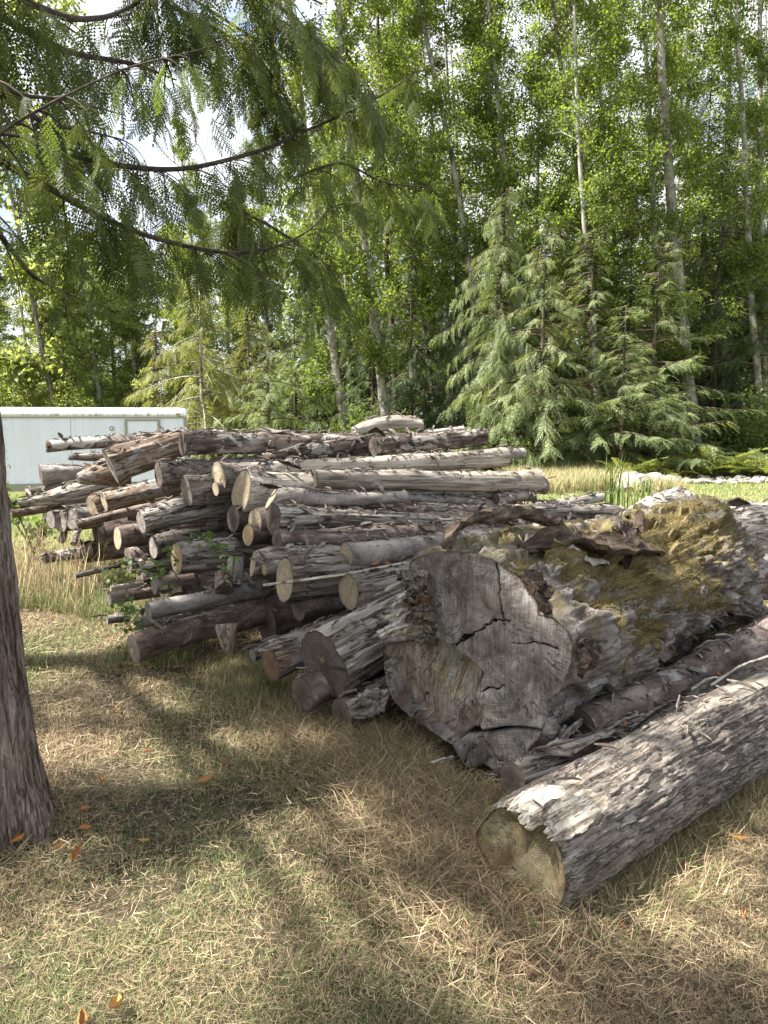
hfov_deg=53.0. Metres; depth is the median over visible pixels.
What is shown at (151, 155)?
sky
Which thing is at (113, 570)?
bramble
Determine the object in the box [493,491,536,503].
log
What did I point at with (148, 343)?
cedar tree
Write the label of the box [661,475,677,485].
boulder
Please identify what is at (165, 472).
log
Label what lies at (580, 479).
golden grass
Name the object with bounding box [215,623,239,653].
split chunk
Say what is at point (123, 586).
branch
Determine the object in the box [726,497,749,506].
bark strip
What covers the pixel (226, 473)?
log
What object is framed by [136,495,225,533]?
log
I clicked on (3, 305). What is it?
alder tree
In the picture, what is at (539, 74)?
alder tree
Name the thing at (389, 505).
pole
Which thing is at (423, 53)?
alder tree
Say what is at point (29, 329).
alder tree
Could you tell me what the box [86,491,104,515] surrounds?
log stub
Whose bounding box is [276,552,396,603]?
log
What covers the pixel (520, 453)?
log
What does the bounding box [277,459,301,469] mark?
bark strip
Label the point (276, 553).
log
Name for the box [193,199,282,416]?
alder tree
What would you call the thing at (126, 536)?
log
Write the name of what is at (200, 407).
cedar tree
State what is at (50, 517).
log
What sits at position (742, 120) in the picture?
alder tree
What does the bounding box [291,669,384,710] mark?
log
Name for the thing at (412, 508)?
log
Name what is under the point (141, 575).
log
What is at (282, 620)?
log
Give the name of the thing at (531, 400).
cedar tree
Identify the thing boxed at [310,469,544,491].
log
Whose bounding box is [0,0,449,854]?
cedar tree
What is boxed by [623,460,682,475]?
bracken fern
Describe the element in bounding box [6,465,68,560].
weed
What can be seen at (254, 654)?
log
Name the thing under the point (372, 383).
cedar tree
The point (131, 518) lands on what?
log
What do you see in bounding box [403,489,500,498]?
log
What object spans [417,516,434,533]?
bark strip
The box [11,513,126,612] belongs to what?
seed grass
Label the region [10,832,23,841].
fallen leaf
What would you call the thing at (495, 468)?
bush
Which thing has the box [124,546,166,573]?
log
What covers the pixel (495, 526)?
log
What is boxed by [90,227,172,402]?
alder tree
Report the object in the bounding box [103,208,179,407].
alder tree
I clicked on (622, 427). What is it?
hemlock tree
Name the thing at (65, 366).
alder tree
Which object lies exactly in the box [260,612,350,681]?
log
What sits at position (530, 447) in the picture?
bush
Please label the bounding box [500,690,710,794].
log
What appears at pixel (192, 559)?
log
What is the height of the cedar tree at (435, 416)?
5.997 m
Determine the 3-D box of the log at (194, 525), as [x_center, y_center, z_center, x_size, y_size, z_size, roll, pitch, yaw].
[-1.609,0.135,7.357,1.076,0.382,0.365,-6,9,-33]
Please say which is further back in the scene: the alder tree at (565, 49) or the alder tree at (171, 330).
the alder tree at (171, 330)
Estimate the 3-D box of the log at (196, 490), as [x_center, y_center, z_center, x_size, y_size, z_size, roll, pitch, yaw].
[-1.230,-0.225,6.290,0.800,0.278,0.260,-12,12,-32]
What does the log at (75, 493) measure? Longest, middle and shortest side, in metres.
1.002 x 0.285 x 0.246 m
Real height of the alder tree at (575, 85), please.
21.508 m
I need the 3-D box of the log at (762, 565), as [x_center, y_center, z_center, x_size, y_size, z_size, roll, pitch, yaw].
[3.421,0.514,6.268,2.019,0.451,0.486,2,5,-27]
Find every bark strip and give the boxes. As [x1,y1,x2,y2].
[259,483,278,488]
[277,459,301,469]
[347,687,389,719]
[368,427,384,435]
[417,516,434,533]
[429,503,461,532]
[478,506,513,527]
[500,502,540,526]
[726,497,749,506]
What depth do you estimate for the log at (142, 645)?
5.16 m
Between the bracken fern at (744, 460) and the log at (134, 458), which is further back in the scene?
the bracken fern at (744, 460)
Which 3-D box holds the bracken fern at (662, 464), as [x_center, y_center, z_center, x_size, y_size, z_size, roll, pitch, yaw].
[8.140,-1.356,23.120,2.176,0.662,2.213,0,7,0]
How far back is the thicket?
36.49 m
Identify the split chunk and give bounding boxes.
[169,570,184,596]
[214,570,233,595]
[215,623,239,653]
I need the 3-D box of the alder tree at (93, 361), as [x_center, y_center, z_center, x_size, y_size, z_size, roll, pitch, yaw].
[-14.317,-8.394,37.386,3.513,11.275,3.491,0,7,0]
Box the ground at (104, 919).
[0,455,767,1023]
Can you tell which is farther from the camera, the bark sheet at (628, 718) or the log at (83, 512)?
the log at (83, 512)
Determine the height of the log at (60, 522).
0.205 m
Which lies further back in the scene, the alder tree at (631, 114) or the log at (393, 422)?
the alder tree at (631, 114)
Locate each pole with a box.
[263,560,410,585]
[364,504,393,507]
[418,426,464,432]
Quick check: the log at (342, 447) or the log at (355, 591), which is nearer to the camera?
the log at (355, 591)
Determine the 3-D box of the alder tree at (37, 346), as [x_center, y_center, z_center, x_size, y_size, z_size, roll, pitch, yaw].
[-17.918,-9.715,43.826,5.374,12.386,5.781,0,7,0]
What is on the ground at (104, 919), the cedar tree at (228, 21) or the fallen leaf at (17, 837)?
the cedar tree at (228, 21)
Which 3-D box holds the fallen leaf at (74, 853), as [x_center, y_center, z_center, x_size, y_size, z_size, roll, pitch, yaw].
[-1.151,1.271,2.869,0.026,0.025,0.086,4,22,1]
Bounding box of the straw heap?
[204,689,732,1023]
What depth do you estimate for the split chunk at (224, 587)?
5.30 m
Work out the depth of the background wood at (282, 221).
41.30 m
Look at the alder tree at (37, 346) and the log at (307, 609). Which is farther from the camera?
the alder tree at (37, 346)
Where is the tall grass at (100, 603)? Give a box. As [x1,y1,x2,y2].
[18,558,203,668]
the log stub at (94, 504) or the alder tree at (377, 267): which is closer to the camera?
the log stub at (94, 504)
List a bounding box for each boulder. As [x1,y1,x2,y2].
[615,471,650,491]
[647,472,664,483]
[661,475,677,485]
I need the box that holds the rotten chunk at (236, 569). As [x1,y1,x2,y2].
[227,556,245,584]
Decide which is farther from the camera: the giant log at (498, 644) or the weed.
the weed
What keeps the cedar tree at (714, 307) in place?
on the ground at (104, 919)
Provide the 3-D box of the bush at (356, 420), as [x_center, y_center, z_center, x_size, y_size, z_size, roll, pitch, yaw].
[-0.163,-2.611,24.929,2.833,2.846,3.118,0,7,0]
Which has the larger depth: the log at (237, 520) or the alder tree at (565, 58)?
the alder tree at (565, 58)
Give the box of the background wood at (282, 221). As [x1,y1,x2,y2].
[0,61,767,424]
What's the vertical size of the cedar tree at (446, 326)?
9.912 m
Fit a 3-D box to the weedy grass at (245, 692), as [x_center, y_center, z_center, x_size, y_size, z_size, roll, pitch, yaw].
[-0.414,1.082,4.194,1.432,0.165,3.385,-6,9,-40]
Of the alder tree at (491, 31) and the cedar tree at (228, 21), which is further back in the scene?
the alder tree at (491, 31)
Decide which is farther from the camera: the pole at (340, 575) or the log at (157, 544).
the log at (157, 544)
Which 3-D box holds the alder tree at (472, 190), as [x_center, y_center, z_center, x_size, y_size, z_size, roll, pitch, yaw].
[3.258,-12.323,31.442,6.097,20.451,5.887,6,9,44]
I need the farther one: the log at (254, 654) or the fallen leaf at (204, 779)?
the log at (254, 654)
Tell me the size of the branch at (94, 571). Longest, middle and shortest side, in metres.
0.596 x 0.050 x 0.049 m
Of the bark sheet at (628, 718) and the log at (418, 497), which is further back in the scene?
the log at (418, 497)
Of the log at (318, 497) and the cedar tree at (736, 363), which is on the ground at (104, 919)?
the cedar tree at (736, 363)
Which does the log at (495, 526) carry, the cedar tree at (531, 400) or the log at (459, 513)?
the log at (459, 513)
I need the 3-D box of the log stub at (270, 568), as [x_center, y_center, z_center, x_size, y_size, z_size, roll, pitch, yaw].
[-0.710,0.368,5.134,0.203,0.098,0.096,-6,9,-35]
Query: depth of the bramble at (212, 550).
5.28 m
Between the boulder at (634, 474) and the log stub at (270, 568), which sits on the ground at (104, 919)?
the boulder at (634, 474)
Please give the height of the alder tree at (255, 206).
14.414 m
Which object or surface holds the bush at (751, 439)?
on the ground at (104, 919)
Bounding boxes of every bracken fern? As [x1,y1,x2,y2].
[586,457,667,473]
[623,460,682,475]
[628,457,684,470]
[629,438,721,463]
[631,466,654,473]
[646,459,704,476]
[659,447,767,476]
[666,459,737,477]
[706,456,767,477]
[709,448,767,476]
[722,452,767,474]
[723,452,767,461]
[725,453,767,474]
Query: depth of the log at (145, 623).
5.25 m
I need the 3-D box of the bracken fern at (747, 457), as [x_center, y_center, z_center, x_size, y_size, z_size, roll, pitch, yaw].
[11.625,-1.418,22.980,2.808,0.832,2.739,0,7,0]
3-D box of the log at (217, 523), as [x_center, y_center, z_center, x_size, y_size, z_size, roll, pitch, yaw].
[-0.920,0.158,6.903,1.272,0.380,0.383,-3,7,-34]
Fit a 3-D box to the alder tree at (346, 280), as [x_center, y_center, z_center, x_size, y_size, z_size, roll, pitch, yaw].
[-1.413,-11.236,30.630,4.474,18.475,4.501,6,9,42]
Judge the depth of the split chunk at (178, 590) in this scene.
5.64 m
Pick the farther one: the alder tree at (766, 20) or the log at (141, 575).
the alder tree at (766, 20)
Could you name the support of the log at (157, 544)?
on the log at (247, 551)
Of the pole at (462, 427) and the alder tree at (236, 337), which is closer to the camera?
the pole at (462, 427)
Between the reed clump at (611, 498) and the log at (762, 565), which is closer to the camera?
the log at (762, 565)
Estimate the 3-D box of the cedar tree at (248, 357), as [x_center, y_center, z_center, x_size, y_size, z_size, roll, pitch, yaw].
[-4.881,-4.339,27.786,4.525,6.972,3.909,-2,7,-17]
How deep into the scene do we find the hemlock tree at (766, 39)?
30.82 m
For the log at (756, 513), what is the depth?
6.07 m
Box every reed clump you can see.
[587,451,631,508]
[612,473,662,506]
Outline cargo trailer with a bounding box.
[0,407,187,491]
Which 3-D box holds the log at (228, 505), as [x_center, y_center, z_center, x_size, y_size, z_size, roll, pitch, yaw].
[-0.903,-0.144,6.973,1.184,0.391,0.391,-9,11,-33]
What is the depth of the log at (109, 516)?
6.67 m
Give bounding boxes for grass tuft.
[256,673,284,693]
[408,865,461,906]
[455,770,497,792]
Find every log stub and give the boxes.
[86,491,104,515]
[105,613,129,623]
[212,481,232,495]
[261,560,279,575]
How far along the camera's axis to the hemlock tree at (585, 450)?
23.76 m
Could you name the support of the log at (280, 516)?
on the log at (285, 537)
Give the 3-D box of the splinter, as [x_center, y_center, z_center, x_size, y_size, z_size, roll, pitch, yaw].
[0.263,1.107,3.434,0.131,0.028,0.021,-4,8,-32]
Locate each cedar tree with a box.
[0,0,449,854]
[52,0,322,71]
[123,328,197,455]
[125,276,272,459]
[191,300,298,458]
[214,351,310,457]
[248,300,337,455]
[286,300,379,430]
[322,239,418,432]
[351,242,461,433]
[390,225,519,432]
[423,322,506,450]
[428,188,569,471]
[440,208,553,435]
[444,227,640,466]
[500,192,632,460]
[640,120,767,455]
[694,234,767,457]
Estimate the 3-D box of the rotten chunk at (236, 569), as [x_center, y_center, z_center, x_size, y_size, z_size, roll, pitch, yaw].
[-1.047,0.413,5.408,0.144,0.197,0.138,2,-9,15]
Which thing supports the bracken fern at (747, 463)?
on the ground at (104, 919)
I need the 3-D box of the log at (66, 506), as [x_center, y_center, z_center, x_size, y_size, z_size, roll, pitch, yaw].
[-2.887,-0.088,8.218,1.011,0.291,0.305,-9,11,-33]
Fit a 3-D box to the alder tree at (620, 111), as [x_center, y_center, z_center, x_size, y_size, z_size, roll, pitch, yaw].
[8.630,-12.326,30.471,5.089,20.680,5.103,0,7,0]
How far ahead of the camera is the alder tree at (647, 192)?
28.53 m
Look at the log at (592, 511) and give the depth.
7.11 m
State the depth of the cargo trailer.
14.36 m
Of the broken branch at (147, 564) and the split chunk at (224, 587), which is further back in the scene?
the broken branch at (147, 564)
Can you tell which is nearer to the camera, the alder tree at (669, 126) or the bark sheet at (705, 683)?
the bark sheet at (705, 683)
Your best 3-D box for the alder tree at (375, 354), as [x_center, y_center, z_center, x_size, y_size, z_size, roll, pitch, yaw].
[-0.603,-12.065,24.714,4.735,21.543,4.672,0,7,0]
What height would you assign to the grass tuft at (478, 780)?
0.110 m
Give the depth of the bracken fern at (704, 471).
22.37 m
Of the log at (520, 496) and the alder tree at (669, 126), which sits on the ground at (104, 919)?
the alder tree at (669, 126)
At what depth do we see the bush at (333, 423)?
24.51 m
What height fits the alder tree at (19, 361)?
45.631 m
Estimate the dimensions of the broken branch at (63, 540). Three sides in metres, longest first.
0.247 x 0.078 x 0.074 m
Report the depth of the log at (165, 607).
5.23 m
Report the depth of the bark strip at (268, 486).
5.58 m
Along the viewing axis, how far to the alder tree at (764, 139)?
36.29 m
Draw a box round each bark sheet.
[555,724,566,739]
[559,718,582,739]
[569,735,616,762]
[604,713,645,732]
[627,695,685,732]
[687,676,719,695]
[708,655,767,690]
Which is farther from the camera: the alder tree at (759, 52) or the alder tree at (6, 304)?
the alder tree at (6, 304)
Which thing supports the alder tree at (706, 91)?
on the ground at (104, 919)
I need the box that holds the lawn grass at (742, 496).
[8,475,767,577]
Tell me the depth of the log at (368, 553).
5.04 m
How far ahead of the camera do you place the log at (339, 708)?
4.02 m
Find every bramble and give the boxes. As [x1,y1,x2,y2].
[97,556,162,597]
[110,590,143,649]
[153,545,178,589]
[179,528,239,578]
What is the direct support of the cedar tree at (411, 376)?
on the ground at (104, 919)
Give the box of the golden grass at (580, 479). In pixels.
[495,464,693,496]
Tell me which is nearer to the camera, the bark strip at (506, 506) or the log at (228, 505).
the bark strip at (506, 506)
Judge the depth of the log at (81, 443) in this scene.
7.47 m
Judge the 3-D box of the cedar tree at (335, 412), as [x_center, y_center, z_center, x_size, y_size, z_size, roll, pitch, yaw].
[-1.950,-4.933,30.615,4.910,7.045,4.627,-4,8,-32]
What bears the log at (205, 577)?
on the log at (194, 612)
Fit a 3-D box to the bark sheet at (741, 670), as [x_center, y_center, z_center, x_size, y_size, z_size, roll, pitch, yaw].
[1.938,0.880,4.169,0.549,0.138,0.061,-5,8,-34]
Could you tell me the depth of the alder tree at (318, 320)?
34.55 m
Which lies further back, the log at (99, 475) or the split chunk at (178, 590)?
the log at (99, 475)
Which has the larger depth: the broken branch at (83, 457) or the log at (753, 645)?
the broken branch at (83, 457)
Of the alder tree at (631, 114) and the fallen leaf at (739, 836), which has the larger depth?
the alder tree at (631, 114)
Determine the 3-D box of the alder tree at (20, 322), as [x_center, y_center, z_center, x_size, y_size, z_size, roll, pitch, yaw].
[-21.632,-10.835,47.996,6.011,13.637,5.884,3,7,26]
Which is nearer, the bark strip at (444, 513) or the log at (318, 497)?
the bark strip at (444, 513)
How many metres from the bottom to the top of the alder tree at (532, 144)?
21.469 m
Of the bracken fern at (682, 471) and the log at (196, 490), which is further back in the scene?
the bracken fern at (682, 471)
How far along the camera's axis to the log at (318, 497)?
5.82 m
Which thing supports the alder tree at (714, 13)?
on the ground at (104, 919)
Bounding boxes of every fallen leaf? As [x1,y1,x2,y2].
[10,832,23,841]
[55,841,64,847]
[70,843,81,861]
[77,1007,87,1023]
[79,824,91,829]
[80,805,92,809]
[109,993,122,1008]
[196,774,214,782]
[728,833,747,839]
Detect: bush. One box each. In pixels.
[301,411,363,433]
[337,385,421,436]
[465,437,512,470]
[489,429,552,469]
[607,412,715,460]
[704,362,767,457]
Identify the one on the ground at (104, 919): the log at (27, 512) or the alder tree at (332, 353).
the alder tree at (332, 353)
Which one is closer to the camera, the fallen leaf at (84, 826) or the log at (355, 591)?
the fallen leaf at (84, 826)
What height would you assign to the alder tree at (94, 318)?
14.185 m
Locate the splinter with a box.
[430,755,453,763]
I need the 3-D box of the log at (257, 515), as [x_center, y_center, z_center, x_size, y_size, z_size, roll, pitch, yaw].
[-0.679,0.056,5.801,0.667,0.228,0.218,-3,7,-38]
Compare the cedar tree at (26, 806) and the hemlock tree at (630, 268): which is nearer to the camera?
the cedar tree at (26, 806)
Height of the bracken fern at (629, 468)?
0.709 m
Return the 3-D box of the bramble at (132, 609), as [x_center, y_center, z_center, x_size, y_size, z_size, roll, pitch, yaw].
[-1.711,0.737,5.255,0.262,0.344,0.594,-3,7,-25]
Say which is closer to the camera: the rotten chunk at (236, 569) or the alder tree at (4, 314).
the rotten chunk at (236, 569)
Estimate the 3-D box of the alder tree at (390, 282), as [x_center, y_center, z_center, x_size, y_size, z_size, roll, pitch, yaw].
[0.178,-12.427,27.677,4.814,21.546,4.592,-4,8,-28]
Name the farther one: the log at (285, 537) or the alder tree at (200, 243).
the alder tree at (200, 243)
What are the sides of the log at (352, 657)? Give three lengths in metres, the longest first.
1.104 x 0.403 x 0.383 m
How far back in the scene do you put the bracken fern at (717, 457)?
22.39 m
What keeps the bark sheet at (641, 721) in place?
on the log at (516, 774)
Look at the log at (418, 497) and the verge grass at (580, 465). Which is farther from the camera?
the verge grass at (580, 465)
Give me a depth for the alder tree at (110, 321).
40.61 m
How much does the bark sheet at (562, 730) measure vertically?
0.119 m
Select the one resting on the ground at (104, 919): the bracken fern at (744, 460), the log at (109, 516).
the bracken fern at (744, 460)
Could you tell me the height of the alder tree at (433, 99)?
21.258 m
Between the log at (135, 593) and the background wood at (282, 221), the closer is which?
the log at (135, 593)
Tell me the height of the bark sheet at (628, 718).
0.130 m
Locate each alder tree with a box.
[0,0,177,406]
[0,274,44,406]
[0,275,25,384]
[0,286,30,406]
[1,230,49,406]
[14,242,118,402]
[19,249,114,406]
[26,233,110,402]
[46,218,128,407]
[53,233,129,397]
[71,234,175,407]
[81,235,188,407]
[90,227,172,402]
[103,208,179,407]
[142,225,219,406]
[149,221,217,403]
[154,115,239,424]
[154,208,254,420]
[182,181,289,414]
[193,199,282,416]
[212,0,408,432]
[227,193,296,400]
[231,112,299,398]
[271,33,381,376]
[278,0,389,420]
[308,0,434,432]
[331,0,438,430]
[348,19,433,406]
[349,0,510,410]
[357,0,464,414]
[363,2,466,400]
[376,0,474,388]
[391,0,554,396]
[409,0,583,440]
[410,0,571,426]
[436,0,529,382]
[494,0,651,459]
[496,0,582,386]
[503,0,671,462]
[508,0,656,423]
[522,16,600,366]
[533,0,676,415]
[552,0,663,397]
[598,0,725,434]
[604,0,761,447]
[616,0,722,413]
[633,0,722,345]
[639,0,767,411]
[668,0,767,452]
[696,0,767,416]
[723,3,767,378]
[735,56,767,231]
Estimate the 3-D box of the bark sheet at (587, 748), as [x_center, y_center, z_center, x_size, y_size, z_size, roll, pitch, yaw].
[0.917,1.029,3.332,0.319,0.139,0.059,-6,9,-41]
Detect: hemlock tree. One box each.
[505,226,739,469]
[525,227,766,470]
[565,180,673,453]
[567,306,682,464]
[630,13,757,420]
[670,24,767,416]
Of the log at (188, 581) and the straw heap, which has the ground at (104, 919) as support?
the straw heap
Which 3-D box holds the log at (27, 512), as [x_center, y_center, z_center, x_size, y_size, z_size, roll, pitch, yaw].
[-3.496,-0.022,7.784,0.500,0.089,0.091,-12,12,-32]
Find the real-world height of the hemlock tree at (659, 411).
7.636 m
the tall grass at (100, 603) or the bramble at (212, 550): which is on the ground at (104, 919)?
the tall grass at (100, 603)
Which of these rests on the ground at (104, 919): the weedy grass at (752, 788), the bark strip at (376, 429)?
the weedy grass at (752, 788)
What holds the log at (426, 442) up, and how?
on the log at (488, 458)
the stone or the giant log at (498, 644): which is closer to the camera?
the giant log at (498, 644)
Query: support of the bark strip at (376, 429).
on the log at (342, 447)
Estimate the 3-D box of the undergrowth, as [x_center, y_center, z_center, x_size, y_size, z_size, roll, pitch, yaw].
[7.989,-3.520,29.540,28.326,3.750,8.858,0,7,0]
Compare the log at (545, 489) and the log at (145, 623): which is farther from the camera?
the log at (545, 489)
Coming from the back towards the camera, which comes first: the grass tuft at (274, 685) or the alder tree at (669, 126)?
the alder tree at (669, 126)
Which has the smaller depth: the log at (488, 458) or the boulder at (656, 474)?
the log at (488, 458)
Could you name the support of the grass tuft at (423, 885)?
on the ground at (104, 919)
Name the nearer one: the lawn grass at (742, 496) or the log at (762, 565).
the log at (762, 565)
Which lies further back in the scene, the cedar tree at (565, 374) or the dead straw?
the cedar tree at (565, 374)
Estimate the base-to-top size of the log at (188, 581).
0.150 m
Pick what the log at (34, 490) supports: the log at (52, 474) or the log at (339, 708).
the log at (52, 474)
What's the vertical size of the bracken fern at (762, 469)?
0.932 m
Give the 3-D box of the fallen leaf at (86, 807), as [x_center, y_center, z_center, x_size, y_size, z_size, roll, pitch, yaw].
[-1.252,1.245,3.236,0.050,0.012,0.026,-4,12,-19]
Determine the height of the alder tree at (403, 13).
21.526 m
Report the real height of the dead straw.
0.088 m
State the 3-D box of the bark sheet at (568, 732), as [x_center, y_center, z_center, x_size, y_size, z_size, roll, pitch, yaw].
[0.826,0.987,3.435,0.028,0.065,0.263,5,9,38]
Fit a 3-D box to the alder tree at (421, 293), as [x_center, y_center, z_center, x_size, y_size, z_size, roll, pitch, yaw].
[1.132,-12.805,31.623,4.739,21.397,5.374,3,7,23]
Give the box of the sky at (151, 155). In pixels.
[0,0,767,418]
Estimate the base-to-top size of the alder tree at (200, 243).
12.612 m
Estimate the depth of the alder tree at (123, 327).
38.30 m
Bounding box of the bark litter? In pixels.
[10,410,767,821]
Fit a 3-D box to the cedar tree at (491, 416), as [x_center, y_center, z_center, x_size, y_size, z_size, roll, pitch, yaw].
[3.394,-4.445,23.799,4.968,10.625,5.510,2,7,16]
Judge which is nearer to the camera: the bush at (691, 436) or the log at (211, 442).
the log at (211, 442)
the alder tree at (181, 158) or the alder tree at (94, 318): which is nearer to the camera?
the alder tree at (181, 158)
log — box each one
[11,505,64,517]
[16,482,125,505]
[25,484,62,495]
[38,464,88,484]
[41,545,92,563]
[45,429,223,452]
[46,506,86,528]
[55,511,91,531]
[65,503,86,508]
[66,507,113,529]
[75,503,151,528]
[76,458,131,485]
[77,539,124,562]
[92,517,136,546]
[100,479,180,510]
[102,431,182,483]
[107,586,160,604]
[114,523,179,549]
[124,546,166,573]
[127,492,182,520]
[127,592,275,662]
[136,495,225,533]
[136,567,201,587]
[136,614,183,627]
[145,580,270,620]
[149,525,233,558]
[151,573,200,594]
[154,453,320,486]
[171,537,240,574]
[179,427,358,455]
[179,522,206,528]
[180,475,230,505]
[184,591,217,616]
[196,568,276,594]
[207,515,242,537]
[211,458,300,488]
[224,502,231,514]
[227,505,249,532]
[231,469,372,511]
[237,538,272,567]
[242,523,271,545]
[248,506,267,530]
[249,642,267,660]
[250,544,340,576]
[253,451,433,457]
[259,433,406,459]
[259,595,330,642]
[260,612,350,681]
[265,485,408,508]
[266,502,441,534]
[272,524,483,546]
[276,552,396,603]
[286,447,510,471]
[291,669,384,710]
[292,594,352,620]
[301,588,400,697]
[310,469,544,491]
[310,500,484,513]
[331,675,397,729]
[338,558,412,610]
[340,525,527,565]
[349,415,423,434]
[367,491,509,506]
[369,428,488,456]
[373,470,480,491]
[377,494,767,771]
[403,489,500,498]
[431,509,480,523]
[475,666,767,916]
[477,519,587,527]
[485,503,625,521]
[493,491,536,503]
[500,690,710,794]
[509,448,526,458]
[532,493,604,503]
[535,478,549,493]
[566,614,767,738]
[729,501,767,553]
[757,554,767,599]
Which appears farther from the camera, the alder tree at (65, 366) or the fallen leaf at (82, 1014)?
the alder tree at (65, 366)
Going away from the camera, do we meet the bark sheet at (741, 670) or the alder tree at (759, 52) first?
the bark sheet at (741, 670)
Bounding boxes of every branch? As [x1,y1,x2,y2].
[58,531,67,542]
[67,453,103,461]
[70,528,82,545]
[74,555,148,578]
[110,582,143,590]
[133,555,171,572]
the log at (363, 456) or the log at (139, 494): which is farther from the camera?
the log at (363, 456)
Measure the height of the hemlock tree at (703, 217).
17.000 m
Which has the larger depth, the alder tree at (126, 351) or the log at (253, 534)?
the alder tree at (126, 351)
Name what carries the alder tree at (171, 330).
on the ground at (104, 919)
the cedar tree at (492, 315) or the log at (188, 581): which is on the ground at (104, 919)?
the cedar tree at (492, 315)
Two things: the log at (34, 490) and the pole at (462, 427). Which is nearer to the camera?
the log at (34, 490)
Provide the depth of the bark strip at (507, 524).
5.18 m
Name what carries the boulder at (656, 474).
on the ground at (104, 919)
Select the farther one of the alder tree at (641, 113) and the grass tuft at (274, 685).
the alder tree at (641, 113)
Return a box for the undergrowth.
[203,383,767,463]
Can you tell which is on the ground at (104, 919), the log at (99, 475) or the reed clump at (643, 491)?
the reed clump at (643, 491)
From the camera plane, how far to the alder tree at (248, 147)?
36.76 m
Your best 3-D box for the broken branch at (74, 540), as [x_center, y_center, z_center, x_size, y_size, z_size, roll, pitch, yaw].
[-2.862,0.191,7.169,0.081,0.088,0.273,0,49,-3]
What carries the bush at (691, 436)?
on the ground at (104, 919)
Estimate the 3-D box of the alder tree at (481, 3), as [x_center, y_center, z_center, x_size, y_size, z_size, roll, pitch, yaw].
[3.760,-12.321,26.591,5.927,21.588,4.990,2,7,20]
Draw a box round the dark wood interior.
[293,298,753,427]
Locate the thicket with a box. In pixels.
[0,368,277,428]
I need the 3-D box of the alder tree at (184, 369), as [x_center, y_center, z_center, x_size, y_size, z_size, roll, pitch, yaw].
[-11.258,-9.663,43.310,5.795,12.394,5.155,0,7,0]
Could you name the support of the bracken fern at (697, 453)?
on the ground at (104, 919)
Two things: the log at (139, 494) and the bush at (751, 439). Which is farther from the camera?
the bush at (751, 439)
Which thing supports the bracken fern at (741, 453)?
on the ground at (104, 919)
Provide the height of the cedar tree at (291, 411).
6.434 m
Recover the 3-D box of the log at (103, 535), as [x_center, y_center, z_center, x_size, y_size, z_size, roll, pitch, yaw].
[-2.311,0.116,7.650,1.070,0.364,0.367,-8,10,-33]
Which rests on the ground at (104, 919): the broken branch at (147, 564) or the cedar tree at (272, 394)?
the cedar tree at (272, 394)
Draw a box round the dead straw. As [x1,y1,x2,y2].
[0,573,767,1023]
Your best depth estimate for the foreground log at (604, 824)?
2.79 m
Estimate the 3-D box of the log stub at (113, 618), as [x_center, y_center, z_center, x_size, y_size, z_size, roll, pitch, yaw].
[-1.932,0.773,5.580,0.158,0.076,0.074,-3,7,-39]
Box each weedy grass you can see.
[125,636,506,835]
[437,768,767,1006]
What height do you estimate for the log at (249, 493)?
0.346 m
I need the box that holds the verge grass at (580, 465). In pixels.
[504,457,767,477]
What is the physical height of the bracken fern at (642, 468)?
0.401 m
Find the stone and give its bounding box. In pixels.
[694,479,703,484]
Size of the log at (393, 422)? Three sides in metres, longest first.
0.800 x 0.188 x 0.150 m
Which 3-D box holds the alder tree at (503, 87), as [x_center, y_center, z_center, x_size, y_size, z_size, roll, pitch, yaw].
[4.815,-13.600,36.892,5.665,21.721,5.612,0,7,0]

